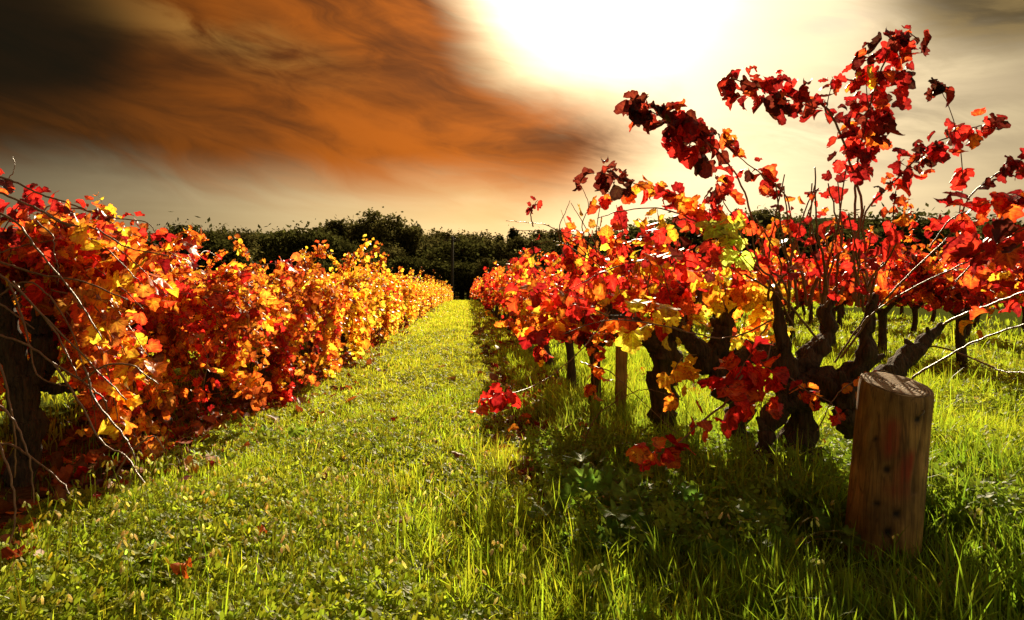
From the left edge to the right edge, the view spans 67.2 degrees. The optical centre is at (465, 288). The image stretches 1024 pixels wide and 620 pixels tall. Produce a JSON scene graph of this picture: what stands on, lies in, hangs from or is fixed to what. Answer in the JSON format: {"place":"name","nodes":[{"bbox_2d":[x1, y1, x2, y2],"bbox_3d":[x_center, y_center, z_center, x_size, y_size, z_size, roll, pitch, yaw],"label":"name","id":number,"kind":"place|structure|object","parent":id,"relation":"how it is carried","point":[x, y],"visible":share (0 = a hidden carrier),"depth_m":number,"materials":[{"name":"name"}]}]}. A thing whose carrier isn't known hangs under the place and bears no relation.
{"place":"outdoors","nodes":[
{"label":"outdoors","id":0,"kind":"place"},
{"bbox_2d":[0,296,1023,619],"bbox_3d":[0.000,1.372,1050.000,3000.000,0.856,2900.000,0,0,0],"label":"ground","id":1,"kind":"structure","parent":0,"point":[26,492],"depth_m":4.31,"materials":[{"name":"green plant"}]},
{"bbox_2d":[18,518,37,538],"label":"fallen leaf","id":2,"kind":"object","parent":1,"relation":"on","point":[25,526],"visible":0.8,"depth_m":3.07,"materials":[{"name":"brown plant"}]},
{"bbox_2d":[46,484,66,503],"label":"fallen leaf","id":3,"kind":"object","parent":1,"relation":"on","point":[61,492],"visible":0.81,"depth_m":3.45,"materials":[{"name":"brown plant"}]},
{"bbox_2d":[72,451,86,466],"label":"fallen leaf","id":4,"kind":"object","parent":1,"relation":"on","point":[81,462],"visible":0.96,"depth_m":4.11,"materials":[{"name":"brown plant"}]},
{"bbox_2d":[0,158,195,546],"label":"grapevine","id":5,"kind":"object","parent":1,"relation":"on","point":[82,274],"visible":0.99,"depth_m":3.72,"materials":[{"name":"orange plant"}]},
{"bbox_2d":[0,192,304,434],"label":"grapevine","id":6,"kind":"object","parent":1,"relation":"on","point":[216,296],"visible":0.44,"depth_m":5.04,"materials":[{"name":"orange plant"}]},
{"bbox_2d":[28,197,325,406],"bbox_3d":[-2.292,0.159,6.731,1.931,1.923,2.738,0,0,7],"label":"grapevine","id":7,"kind":"object","parent":1,"relation":"on","point":[283,355],"visible":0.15,"depth_m":6.63,"materials":[{"name":"orange plant"}]},
{"bbox_2d":[151,445,235,474],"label":"mallow weed","id":8,"kind":"object","parent":1,"relation":"on","point":[210,453],"visible":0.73,"depth_m":4.11,"materials":[{"name":"green plant"}]},
{"bbox_2d":[149,211,258,276],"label":"bushy tree","id":9,"kind":"object","parent":1,"relation":"on","point":[179,228],"visible":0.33,"depth_m":85.64,"materials":[{"name":"green plant"}]},
{"bbox_2d":[189,249,227,278],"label":"grapevine","id":10,"kind":"object","parent":1,"relation":"on","point":[216,260],"visible":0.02,"depth_m":15.72,"materials":[{"name":"orange plant"}]},
{"bbox_2d":[162,222,256,274],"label":"bushy tree","id":11,"kind":"object","parent":1,"relation":"on","point":[217,239],"visible":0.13,"depth_m":87.82,"materials":[{"name":"green plant"}]},
{"bbox_2d":[214,230,256,263],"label":"gum tree","id":12,"kind":"object","parent":1,"relation":"on","point":[245,242],"visible":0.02,"depth_m":96.47,"materials":[{"name":"green plant"}]},
{"bbox_2d":[209,223,263,269],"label":"gum tree","id":13,"kind":"object","parent":1,"relation":"on","point":[245,233],"visible":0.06,"depth_m":98.78,"materials":[{"name":"green plant"}]},
{"bbox_2d":[149,240,348,380],"bbox_3d":[-2.250,0.281,8.213,1.938,1.734,2.972,0,0,-2],"label":"grapevine","id":14,"kind":"object","parent":1,"relation":"on","point":[332,318],"visible":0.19,"depth_m":8.25,"materials":[{"name":"orange plant"}]},
{"bbox_2d":[242,228,296,276],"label":"bushy tree","id":15,"kind":"object","parent":1,"relation":"on","point":[267,256],"visible":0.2,"depth_m":102.00,"materials":[{"name":"green plant"}]},
{"bbox_2d":[252,224,305,273],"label":"bushy tree","id":16,"kind":"object","parent":1,"relation":"on","point":[257,231],"visible":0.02,"depth_m":107.93,"materials":[{"name":"green plant"}]},
{"bbox_2d":[194,234,369,359],"bbox_3d":[-2.226,0.223,9.665,1.918,1.822,2.589,0,0,8],"label":"grapevine","id":17,"kind":"object","parent":1,"relation":"on","point":[354,310],"visible":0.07,"depth_m":9.78,"materials":[{"name":"orange plant"}]},
{"bbox_2d":[254,422,313,443],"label":"mallow weed","id":18,"kind":"object","parent":1,"relation":"on","point":[302,429],"visible":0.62,"depth_m":4.86,"materials":[{"name":"green plant"}]},
{"bbox_2d":[247,220,345,274],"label":"bushy tree","id":19,"kind":"object","parent":1,"relation":"on","point":[301,241],"visible":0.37,"depth_m":104.76,"materials":[{"name":"green plant"}]},
{"bbox_2d":[272,221,348,277],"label":"bushy tree","id":20,"kind":"object","parent":1,"relation":"on","point":[318,237],"visible":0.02,"depth_m":111.68,"materials":[{"name":"green plant"}]},
{"bbox_2d":[243,245,379,353],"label":"grapevine","id":21,"kind":"object","parent":1,"relation":"on","point":[296,256],"visible":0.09,"depth_m":10.82,"materials":[{"name":"orange plant"}]},
{"bbox_2d":[283,218,368,264],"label":"bushy tree","id":22,"kind":"object","parent":1,"relation":"on","point":[338,246],"visible":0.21,"depth_m":109.16,"materials":[{"name":"green plant"}]},
{"bbox_2d":[320,220,352,242],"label":"gum tree","id":23,"kind":"object","parent":1,"relation":"on","point":[333,227],"visible":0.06,"depth_m":134.60,"materials":[{"name":"green plant"}]},
{"bbox_2d":[283,240,398,342],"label":"grapevine","id":24,"kind":"object","parent":1,"relation":"on","point":[386,319],"visible":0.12,"depth_m":14.00,"materials":[{"name":"orange plant"}]},
{"bbox_2d":[299,234,385,343],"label":"grapevine","id":25,"kind":"object","parent":1,"relation":"on","point":[378,300],"visible":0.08,"depth_m":12.66,"materials":[{"name":"orange plant"}]},
{"bbox_2d":[334,236,382,257],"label":"bushy tree","id":26,"kind":"object","parent":1,"relation":"on","point":[355,245],"visible":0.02,"depth_m":118.43,"materials":[{"name":"green plant"}]},
{"bbox_2d":[326,253,395,275],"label":"bushy tree","id":27,"kind":"object","parent":1,"relation":"on","point":[368,263],"visible":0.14,"depth_m":99.24,"materials":[{"name":"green plant"}]},
{"bbox_2d":[325,206,397,243],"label":"gum tree","id":28,"kind":"object","parent":1,"relation":"on","point":[372,218],"visible":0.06,"depth_m":136.01,"materials":[{"name":"green plant"}]},
{"bbox_2d":[325,249,402,333],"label":"grapevine","id":29,"kind":"object","parent":1,"relation":"on","point":[340,265],"visible":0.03,"depth_m":16.48,"materials":[{"name":"orange plant"}]},
{"bbox_2d":[351,252,402,335],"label":"grapevine","id":30,"kind":"object","parent":1,"relation":"on","point":[381,263],"visible":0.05,"depth_m":15.44,"materials":[{"name":"orange plant"}]},
{"bbox_2d":[347,252,416,324],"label":"grapevine","id":31,"kind":"object","parent":1,"relation":"on","point":[410,296],"visible":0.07,"depth_m":19.45,"materials":[{"name":"orange plant"}]},
{"bbox_2d":[359,242,407,266],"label":"gum tree","id":32,"kind":"object","parent":1,"relation":"on","point":[392,251],"visible":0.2,"depth_m":111.90,"materials":[{"name":"green plant"}]},
{"bbox_2d":[358,262,408,326],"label":"grapevine","id":33,"kind":"object","parent":1,"relation":"on","point":[405,288],"visible":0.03,"depth_m":17.88,"materials":[{"name":"orange plant"}]},
{"bbox_2d":[346,211,422,257],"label":"gum tree","id":34,"kind":"object","parent":1,"relation":"on","point":[360,230],"visible":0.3,"depth_m":130.50,"materials":[{"name":"green plant"}]},
{"bbox_2d":[365,220,425,254],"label":"gum tree","id":35,"kind":"object","parent":1,"relation":"on","point":[414,232],"visible":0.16,"depth_m":131.80,"materials":[{"name":"green plant"}]},
{"bbox_2d":[381,267,425,315],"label":"grapevine","id":36,"kind":"object","parent":1,"relation":"on","point":[422,303],"visible":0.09,"depth_m":26.28,"materials":[{"name":"orange plant"}]},
{"bbox_2d":[381,265,427,313],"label":"grapevine","id":37,"kind":"object","parent":1,"relation":"on","point":[424,288],"visible":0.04,"depth_m":27.82,"materials":[{"name":"orange plant"}]},
{"bbox_2d":[386,251,436,280],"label":"bushy tree","id":38,"kind":"object","parent":1,"relation":"on","point":[405,263],"visible":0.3,"depth_m":101.25,"materials":[{"name":"green plant"}]},
{"bbox_2d":[403,270,419,318],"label":"grapevine","id":39,"kind":"object","parent":1,"relation":"on","point":[415,293],"visible":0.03,"depth_m":23.71,"materials":[{"name":"orange plant"}]},
{"bbox_2d":[405,270,428,311],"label":"grapevine","id":40,"kind":"object","parent":1,"relation":"on","point":[426,298],"visible":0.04,"depth_m":29.42,"materials":[{"name":"orange plant"}]},
{"bbox_2d":[406,236,447,259],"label":"gum tree","id":41,"kind":"object","parent":1,"relation":"on","point":[431,240],"visible":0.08,"depth_m":128.66,"materials":[{"name":"green plant"}]},
{"bbox_2d":[396,258,458,290],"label":"bushy tree","id":42,"kind":"object","parent":1,"relation":"on","point":[439,271],"visible":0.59,"depth_m":99.37,"materials":[{"name":"green plant"}]},
{"bbox_2d":[422,228,455,291],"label":"gum tree","id":43,"kind":"object","parent":1,"relation":"on","point":[446,235],"visible":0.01,"depth_m":149.14,"materials":[{"name":"green plant"}]},
{"bbox_2d":[423,227,468,295],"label":"gum tree","id":44,"kind":"object","parent":1,"relation":"on","point":[456,236],"visible":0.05,"depth_m":149.11,"materials":[{"name":"green plant"}]},
{"bbox_2d":[444,236,459,299],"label":"utility pole","id":45,"kind":"object","parent":1,"relation":"on","point":[452,240],"visible":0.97,"depth_m":91.87,"materials":[{"name":"brown wood"}]},
{"bbox_2d":[415,232,502,299],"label":"bushy tree","id":46,"kind":"object","parent":1,"relation":"on","point":[461,247],"visible":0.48,"depth_m":111.88,"materials":[{"name":"green plant"}]},
{"bbox_2d":[446,258,489,299],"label":"bushy tree","id":47,"kind":"object","parent":1,"relation":"on","point":[463,280],"visible":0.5,"depth_m":99.36,"materials":[{"name":"green plant"}]},
{"bbox_2d":[455,229,501,296],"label":"gum tree","id":48,"kind":"object","parent":1,"relation":"on","point":[476,236],"visible":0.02,"depth_m":159.46,"materials":[{"name":"green plant"}]},
{"bbox_2d":[467,236,510,259],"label":"gum tree","id":49,"kind":"object","parent":1,"relation":"on","point":[491,244],"visible":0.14,"depth_m":114.84,"materials":[{"name":"green plant"}]},
{"bbox_2d":[468,256,510,298],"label":"gum tree","id":50,"kind":"object","parent":1,"relation":"on","point":[489,264],"visible":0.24,"depth_m":99.30,"materials":[{"name":"green plant"}]},
{"bbox_2d":[482,274,506,320],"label":"grapevine","id":51,"kind":"object","parent":1,"relation":"on","point":[486,284],"visible":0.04,"depth_m":20.00,"materials":[{"name":"red plant"}]},
{"bbox_2d":[480,274,515,320],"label":"grapevine","id":52,"kind":"object","parent":1,"relation":"on","point":[482,287],"visible":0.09,"depth_m":22.91,"materials":[{"name":"red plant"}]},
{"bbox_2d":[485,272,524,332],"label":"grapevine","id":53,"kind":"object","parent":1,"relation":"on","point":[492,300],"visible":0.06,"depth_m":17.11,"materials":[{"name":"red plant"}]},
{"bbox_2d":[0,387,1010,619],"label":"sorrel stems","id":54,"kind":"object","parent":1,"relation":"on","point":[143,486],"visible":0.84,"depth_m":2.70,"materials":[{"name":"green plant"}]},
{"bbox_2d":[0,304,1021,565],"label":"leaf litter","id":55,"kind":"object","parent":1,"relation":"on","point":[212,420],"visible":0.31,"depth_m":5.31,"materials":[{"name":"brown plant"}]},
{"bbox_2d":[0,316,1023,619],"bbox_3d":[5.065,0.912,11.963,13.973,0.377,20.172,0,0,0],"label":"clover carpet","id":56,"kind":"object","parent":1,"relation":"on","point":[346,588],"visible":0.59,"depth_m":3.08,"materials":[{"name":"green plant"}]},
{"bbox_2d":[170,556,204,578],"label":"fallen leaf","id":57,"kind":"object","parent":56,"relation":"on","point":[175,567],"visible":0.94,"depth_m":2.37,"materials":[{"name":"orange plant"}]},
{"bbox_2d":[506,225,519,244],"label":"pine tree","id":58,"kind":"object","parent":1,"relation":"on","point":[513,233],"visible":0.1,"depth_m":149.45,"materials":[{"name":"green plant"}]},
{"bbox_2d":[487,251,547,336],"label":"grapevine","id":59,"kind":"object","parent":1,"relation":"on","point":[489,275],"visible":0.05,"depth_m":15.45,"materials":[{"name":"red plant"}]},
{"bbox_2d":[489,262,551,328],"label":"grapevine","id":60,"kind":"object","parent":1,"relation":"on","point":[497,294],"visible":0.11,"depth_m":13.70,"materials":[{"name":"red plant"}]},
{"bbox_2d":[486,232,560,268],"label":"gum tree","id":61,"kind":"object","parent":1,"relation":"on","point":[514,249],"visible":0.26,"depth_m":111.94,"materials":[{"name":"green plant"}]},
{"bbox_2d":[491,257,563,349],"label":"grapevine","id":62,"kind":"object","parent":1,"relation":"on","point":[501,280],"visible":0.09,"depth_m":12.21,"materials":[{"name":"plant"}]},
{"bbox_2d":[494,252,565,367],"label":"grapevine","id":63,"kind":"object","parent":1,"relation":"on","point":[515,267],"visible":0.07,"depth_m":8.97,"materials":[{"name":"red plant"}]},
{"bbox_2d":[499,247,561,353],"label":"grapevine","id":64,"kind":"object","parent":1,"relation":"on","point":[533,276],"visible":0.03,"depth_m":10.88,"materials":[{"name":"red plant"}]},
{"bbox_2d":[498,510,581,541],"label":"mallow weed","id":65,"kind":"object","parent":1,"relation":"on","point":[532,531],"visible":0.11,"depth_m":3.11,"materials":[{"name":"green plant"}]},
{"bbox_2d":[524,226,557,243],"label":"gum tree","id":66,"kind":"object","parent":1,"relation":"on","point":[537,236],"visible":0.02,"depth_m":159.70,"materials":[{"name":"green plant"}]},
{"bbox_2d":[538,228,594,251],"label":"gum tree","id":67,"kind":"object","parent":1,"relation":"on","point":[552,235],"visible":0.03,"depth_m":152.14,"materials":[{"name":"green plant"}]},
{"bbox_2d":[513,242,621,392],"bbox_3d":[1.002,0.307,7.506,1.125,1.610,1.512,0,0,5],"label":"grapevine","id":68,"kind":"object","parent":1,"relation":"on","point":[533,320],"visible":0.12,"depth_m":7.38,"materials":[{"name":"red plant"}]},
{"bbox_2d":[539,236,597,265],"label":"gum tree","id":69,"kind":"object","parent":1,"relation":"on","point":[575,247],"visible":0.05,"depth_m":121.32,"materials":[{"name":"green plant"}]},
{"bbox_2d":[540,486,620,521],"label":"mallow weed","id":70,"kind":"object","parent":1,"relation":"on","point":[606,489],"visible":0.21,"depth_m":3.31,"materials":[{"name":"green plant"}]},
{"bbox_2d":[518,211,663,411],"bbox_3d":[0.957,0.268,5.649,1.083,1.635,1.718,0,0,-2],"label":"grapevine","id":71,"kind":"object","parent":1,"relation":"on","point":[567,260],"visible":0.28,"depth_m":5.74,"materials":[{"name":"red plant"}]},
{"bbox_2d":[470,174,717,450],"bbox_3d":[0.841,0.176,4.753,1.196,1.769,2.316,0,0,27],"label":"grapevine","id":72,"kind":"object","parent":1,"relation":"on","point":[662,357],"visible":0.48,"depth_m":4.91,"materials":[{"name":"red plant"}]},
{"bbox_2d":[522,483,674,549],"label":"mallow weed","id":73,"kind":"object","parent":1,"relation":"on","point":[623,513],"visible":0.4,"depth_m":2.90,"materials":[{"name":"green plant"}]},
{"bbox_2d":[582,226,616,246],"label":"gum tree","id":74,"kind":"object","parent":1,"relation":"on","point":[591,239],"visible":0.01,"depth_m":145.19,"materials":[{"name":"green plant"}]},
{"bbox_2d":[560,449,645,517],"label":"mallow weed","id":75,"kind":"object","parent":1,"relation":"on","point":[587,473],"visible":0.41,"depth_m":3.43,"materials":[{"name":"green plant"}]},
{"bbox_2d":[206,340,1023,619],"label":"tall grass","id":76,"kind":"structure","parent":1,"relation":"on","point":[572,586],"depth_m":2.62,"materials":[{"name":"green plant"}]},
{"bbox_2d":[615,336,627,408],"bbox_3d":[1.158,0.659,5.720,0.102,0.856,0.098,0,0,0],"label":"wooden stake","id":77,"kind":"object","parent":1,"relation":"on","point":[621,357],"visible":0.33,"depth_m":5.68,"materials":[{"name":"brown wood"}]},
{"bbox_2d":[574,217,704,275],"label":"bushy tree","id":78,"kind":"object","parent":1,"relation":"on","point":[632,234],"visible":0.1,"depth_m":93.96,"materials":[{"name":"green plant"}]},
{"bbox_2d":[595,466,706,520],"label":"mallow weed","id":79,"kind":"object","parent":1,"relation":"on","point":[621,490],"visible":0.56,"depth_m":3.17,"materials":[{"name":"green plant"}]},
{"bbox_2d":[607,518,710,557],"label":"mallow weed","id":80,"kind":"object","parent":1,"relation":"on","point":[623,531],"visible":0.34,"depth_m":2.80,"materials":[{"name":"green plant"}]},
{"bbox_2d":[649,469,713,502],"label":"mallow weed","id":81,"kind":"object","parent":1,"relation":"on","point":[671,482],"visible":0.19,"depth_m":3.48,"materials":[{"name":"green plant"}]},
{"bbox_2d":[557,209,814,449],"bbox_3d":[1.284,0.345,4.293,1.647,1.467,1.546,0,0,0],"label":"grapevine","id":82,"kind":"object","parent":1,"relation":"on","point":[670,304],"visible":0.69,"depth_m":4.28,"materials":[{"name":"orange plant"}]},
{"bbox_2d":[653,217,719,245],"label":"bushy tree","id":83,"kind":"object","parent":1,"relation":"on","point":[688,236],"visible":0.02,"depth_m":94.54,"materials":[{"name":"green plant"}]},
{"bbox_2d":[676,223,744,256],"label":"gum tree","id":84,"kind":"object","parent":1,"relation":"on","point":[703,254],"visible":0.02,"depth_m":92.82,"materials":[{"name":"green plant"}]},
{"bbox_2d":[642,499,781,568],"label":"mallow weed","id":85,"kind":"object","parent":1,"relation":"on","point":[728,545],"visible":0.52,"depth_m":2.72,"materials":[{"name":"green plant"}]},
{"bbox_2d":[698,461,786,503],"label":"mallow weed","id":86,"kind":"object","parent":1,"relation":"on","point":[723,490],"visible":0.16,"depth_m":3.55,"materials":[{"name":"green plant"}]},
{"bbox_2d":[685,213,801,265],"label":"bushy tree","id":87,"kind":"object","parent":1,"relation":"on","point":[748,238],"visible":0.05,"depth_m":93.09,"materials":[{"name":"green plant"}]},
{"bbox_2d":[729,206,785,230],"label":"gum tree","id":88,"kind":"object","parent":1,"relation":"on","point":[764,212],"visible":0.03,"depth_m":114.25,"materials":[{"name":"green plant"}]},
{"bbox_2d":[716,230,810,264],"bbox_3d":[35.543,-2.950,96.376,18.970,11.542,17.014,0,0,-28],"label":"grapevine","id":89,"kind":"object","parent":1,"relation":"on","point":[787,244],"visible":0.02,"depth_m":92.21,"materials":[{"name":"red plant"}]},
{"bbox_2d":[734,205,835,231],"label":"bushy tree","id":90,"kind":"object","parent":1,"relation":"on","point":[801,210],"visible":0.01,"depth_m":115.37,"materials":[{"name":"green plant"}]},
{"bbox_2d":[559,25,1023,474],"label":"grapevine","id":91,"kind":"object","parent":1,"relation":"on","point":[802,385],"visible":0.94,"depth_m":3.65,"materials":[{"name":"red plant"}]},
{"bbox_2d":[731,496,864,548],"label":"mallow weed","id":92,"kind":"object","parent":1,"relation":"on","point":[819,515],"visible":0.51,"depth_m":2.92,"materials":[{"name":"green plant"}]},
{"bbox_2d":[763,216,841,258],"bbox_3d":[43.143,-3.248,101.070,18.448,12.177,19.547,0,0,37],"label":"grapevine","id":93,"kind":"object","parent":1,"relation":"on","point":[806,250],"visible":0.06,"depth_m":96.15,"materials":[{"name":"red plant"}]},
{"bbox_2d":[781,236,831,340],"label":"grapevine","id":94,"kind":"object","parent":1,"relation":"on","point":[802,304],"visible":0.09,"depth_m":13.30,"materials":[{"name":"red plant"}]},
{"bbox_2d":[777,225,882,346],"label":"grapevine","id":95,"kind":"object","parent":1,"relation":"on","point":[848,302],"visible":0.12,"depth_m":11.83,"materials":[{"name":"red plant"}]},
{"bbox_2d":[803,252,863,328],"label":"grapevine","id":96,"kind":"object","parent":1,"relation":"on","point":[839,316],"visible":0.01,"depth_m":18.52,"materials":[{"name":"brown plant"}]},
{"bbox_2d":[798,215,878,262],"bbox_3d":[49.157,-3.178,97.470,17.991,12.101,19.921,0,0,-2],"label":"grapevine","id":97,"kind":"object","parent":1,"relation":"on","point":[830,237],"visible":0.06,"depth_m":95.03,"materials":[{"name":"red plant"}]},
{"bbox_2d":[826,209,881,231],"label":"gum tree","id":98,"kind":"object","parent":1,"relation":"on","point":[851,214],"depth_m":115.74,"materials":[{"name":"green plant"}]},
{"bbox_2d":[806,217,964,353],"bbox_3d":[5.644,0.052,10.591,1.435,2.147,2.551,0,0,2],"label":"grapevine","id":99,"kind":"object","parent":1,"relation":"on","point":[882,322],"visible":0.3,"depth_m":10.38,"materials":[{"name":"red plant"}]},
{"bbox_2d":[844,372,933,561],"bbox_3d":[1.633,0.714,2.975,0.332,0.758,0.275,0,0,0],"label":"fence post","id":100,"kind":"object","parent":1,"relation":"on","point":[887,485],"visible":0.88,"depth_m":2.88,"materials":[{"name":"brown wood"}]},
{"bbox_2d":[888,279,933,334],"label":"grapevine","id":101,"kind":"object","parent":1,"relation":"on","point":[914,305],"visible":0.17,"depth_m":15.35,"materials":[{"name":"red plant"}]},
{"bbox_2d":[839,202,984,265],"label":"bushy tree","id":102,"kind":"object","parent":1,"relation":"on","point":[922,222],"visible":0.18,"depth_m":59.83,"materials":[{"name":"green plant"}]},
{"bbox_2d":[856,198,1023,373],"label":"grapevine","id":103,"kind":"object","parent":1,"relation":"on","point":[941,289],"visible":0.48,"depth_m":9.00,"materials":[{"name":"red plant"}]},
{"bbox_2d":[935,242,987,340],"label":"grapevine","id":104,"kind":"object","parent":1,"relation":"on","point":[967,331],"visible":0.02,"depth_m":13.75,"materials":[{"name":"red plant"}]},
{"bbox_2d":[943,234,1023,338],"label":"grapevine","id":105,"kind":"object","parent":1,"relation":"on","point":[1008,275],"visible":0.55,"depth_m":7.71,"materials":[{"name":"red plant"}]},
{"bbox_2d":[0,0,1023,242],"label":"sky","id":106,"kind":"structure","parent":0,"point":[446,114],"materials":[{"name":"orange"}]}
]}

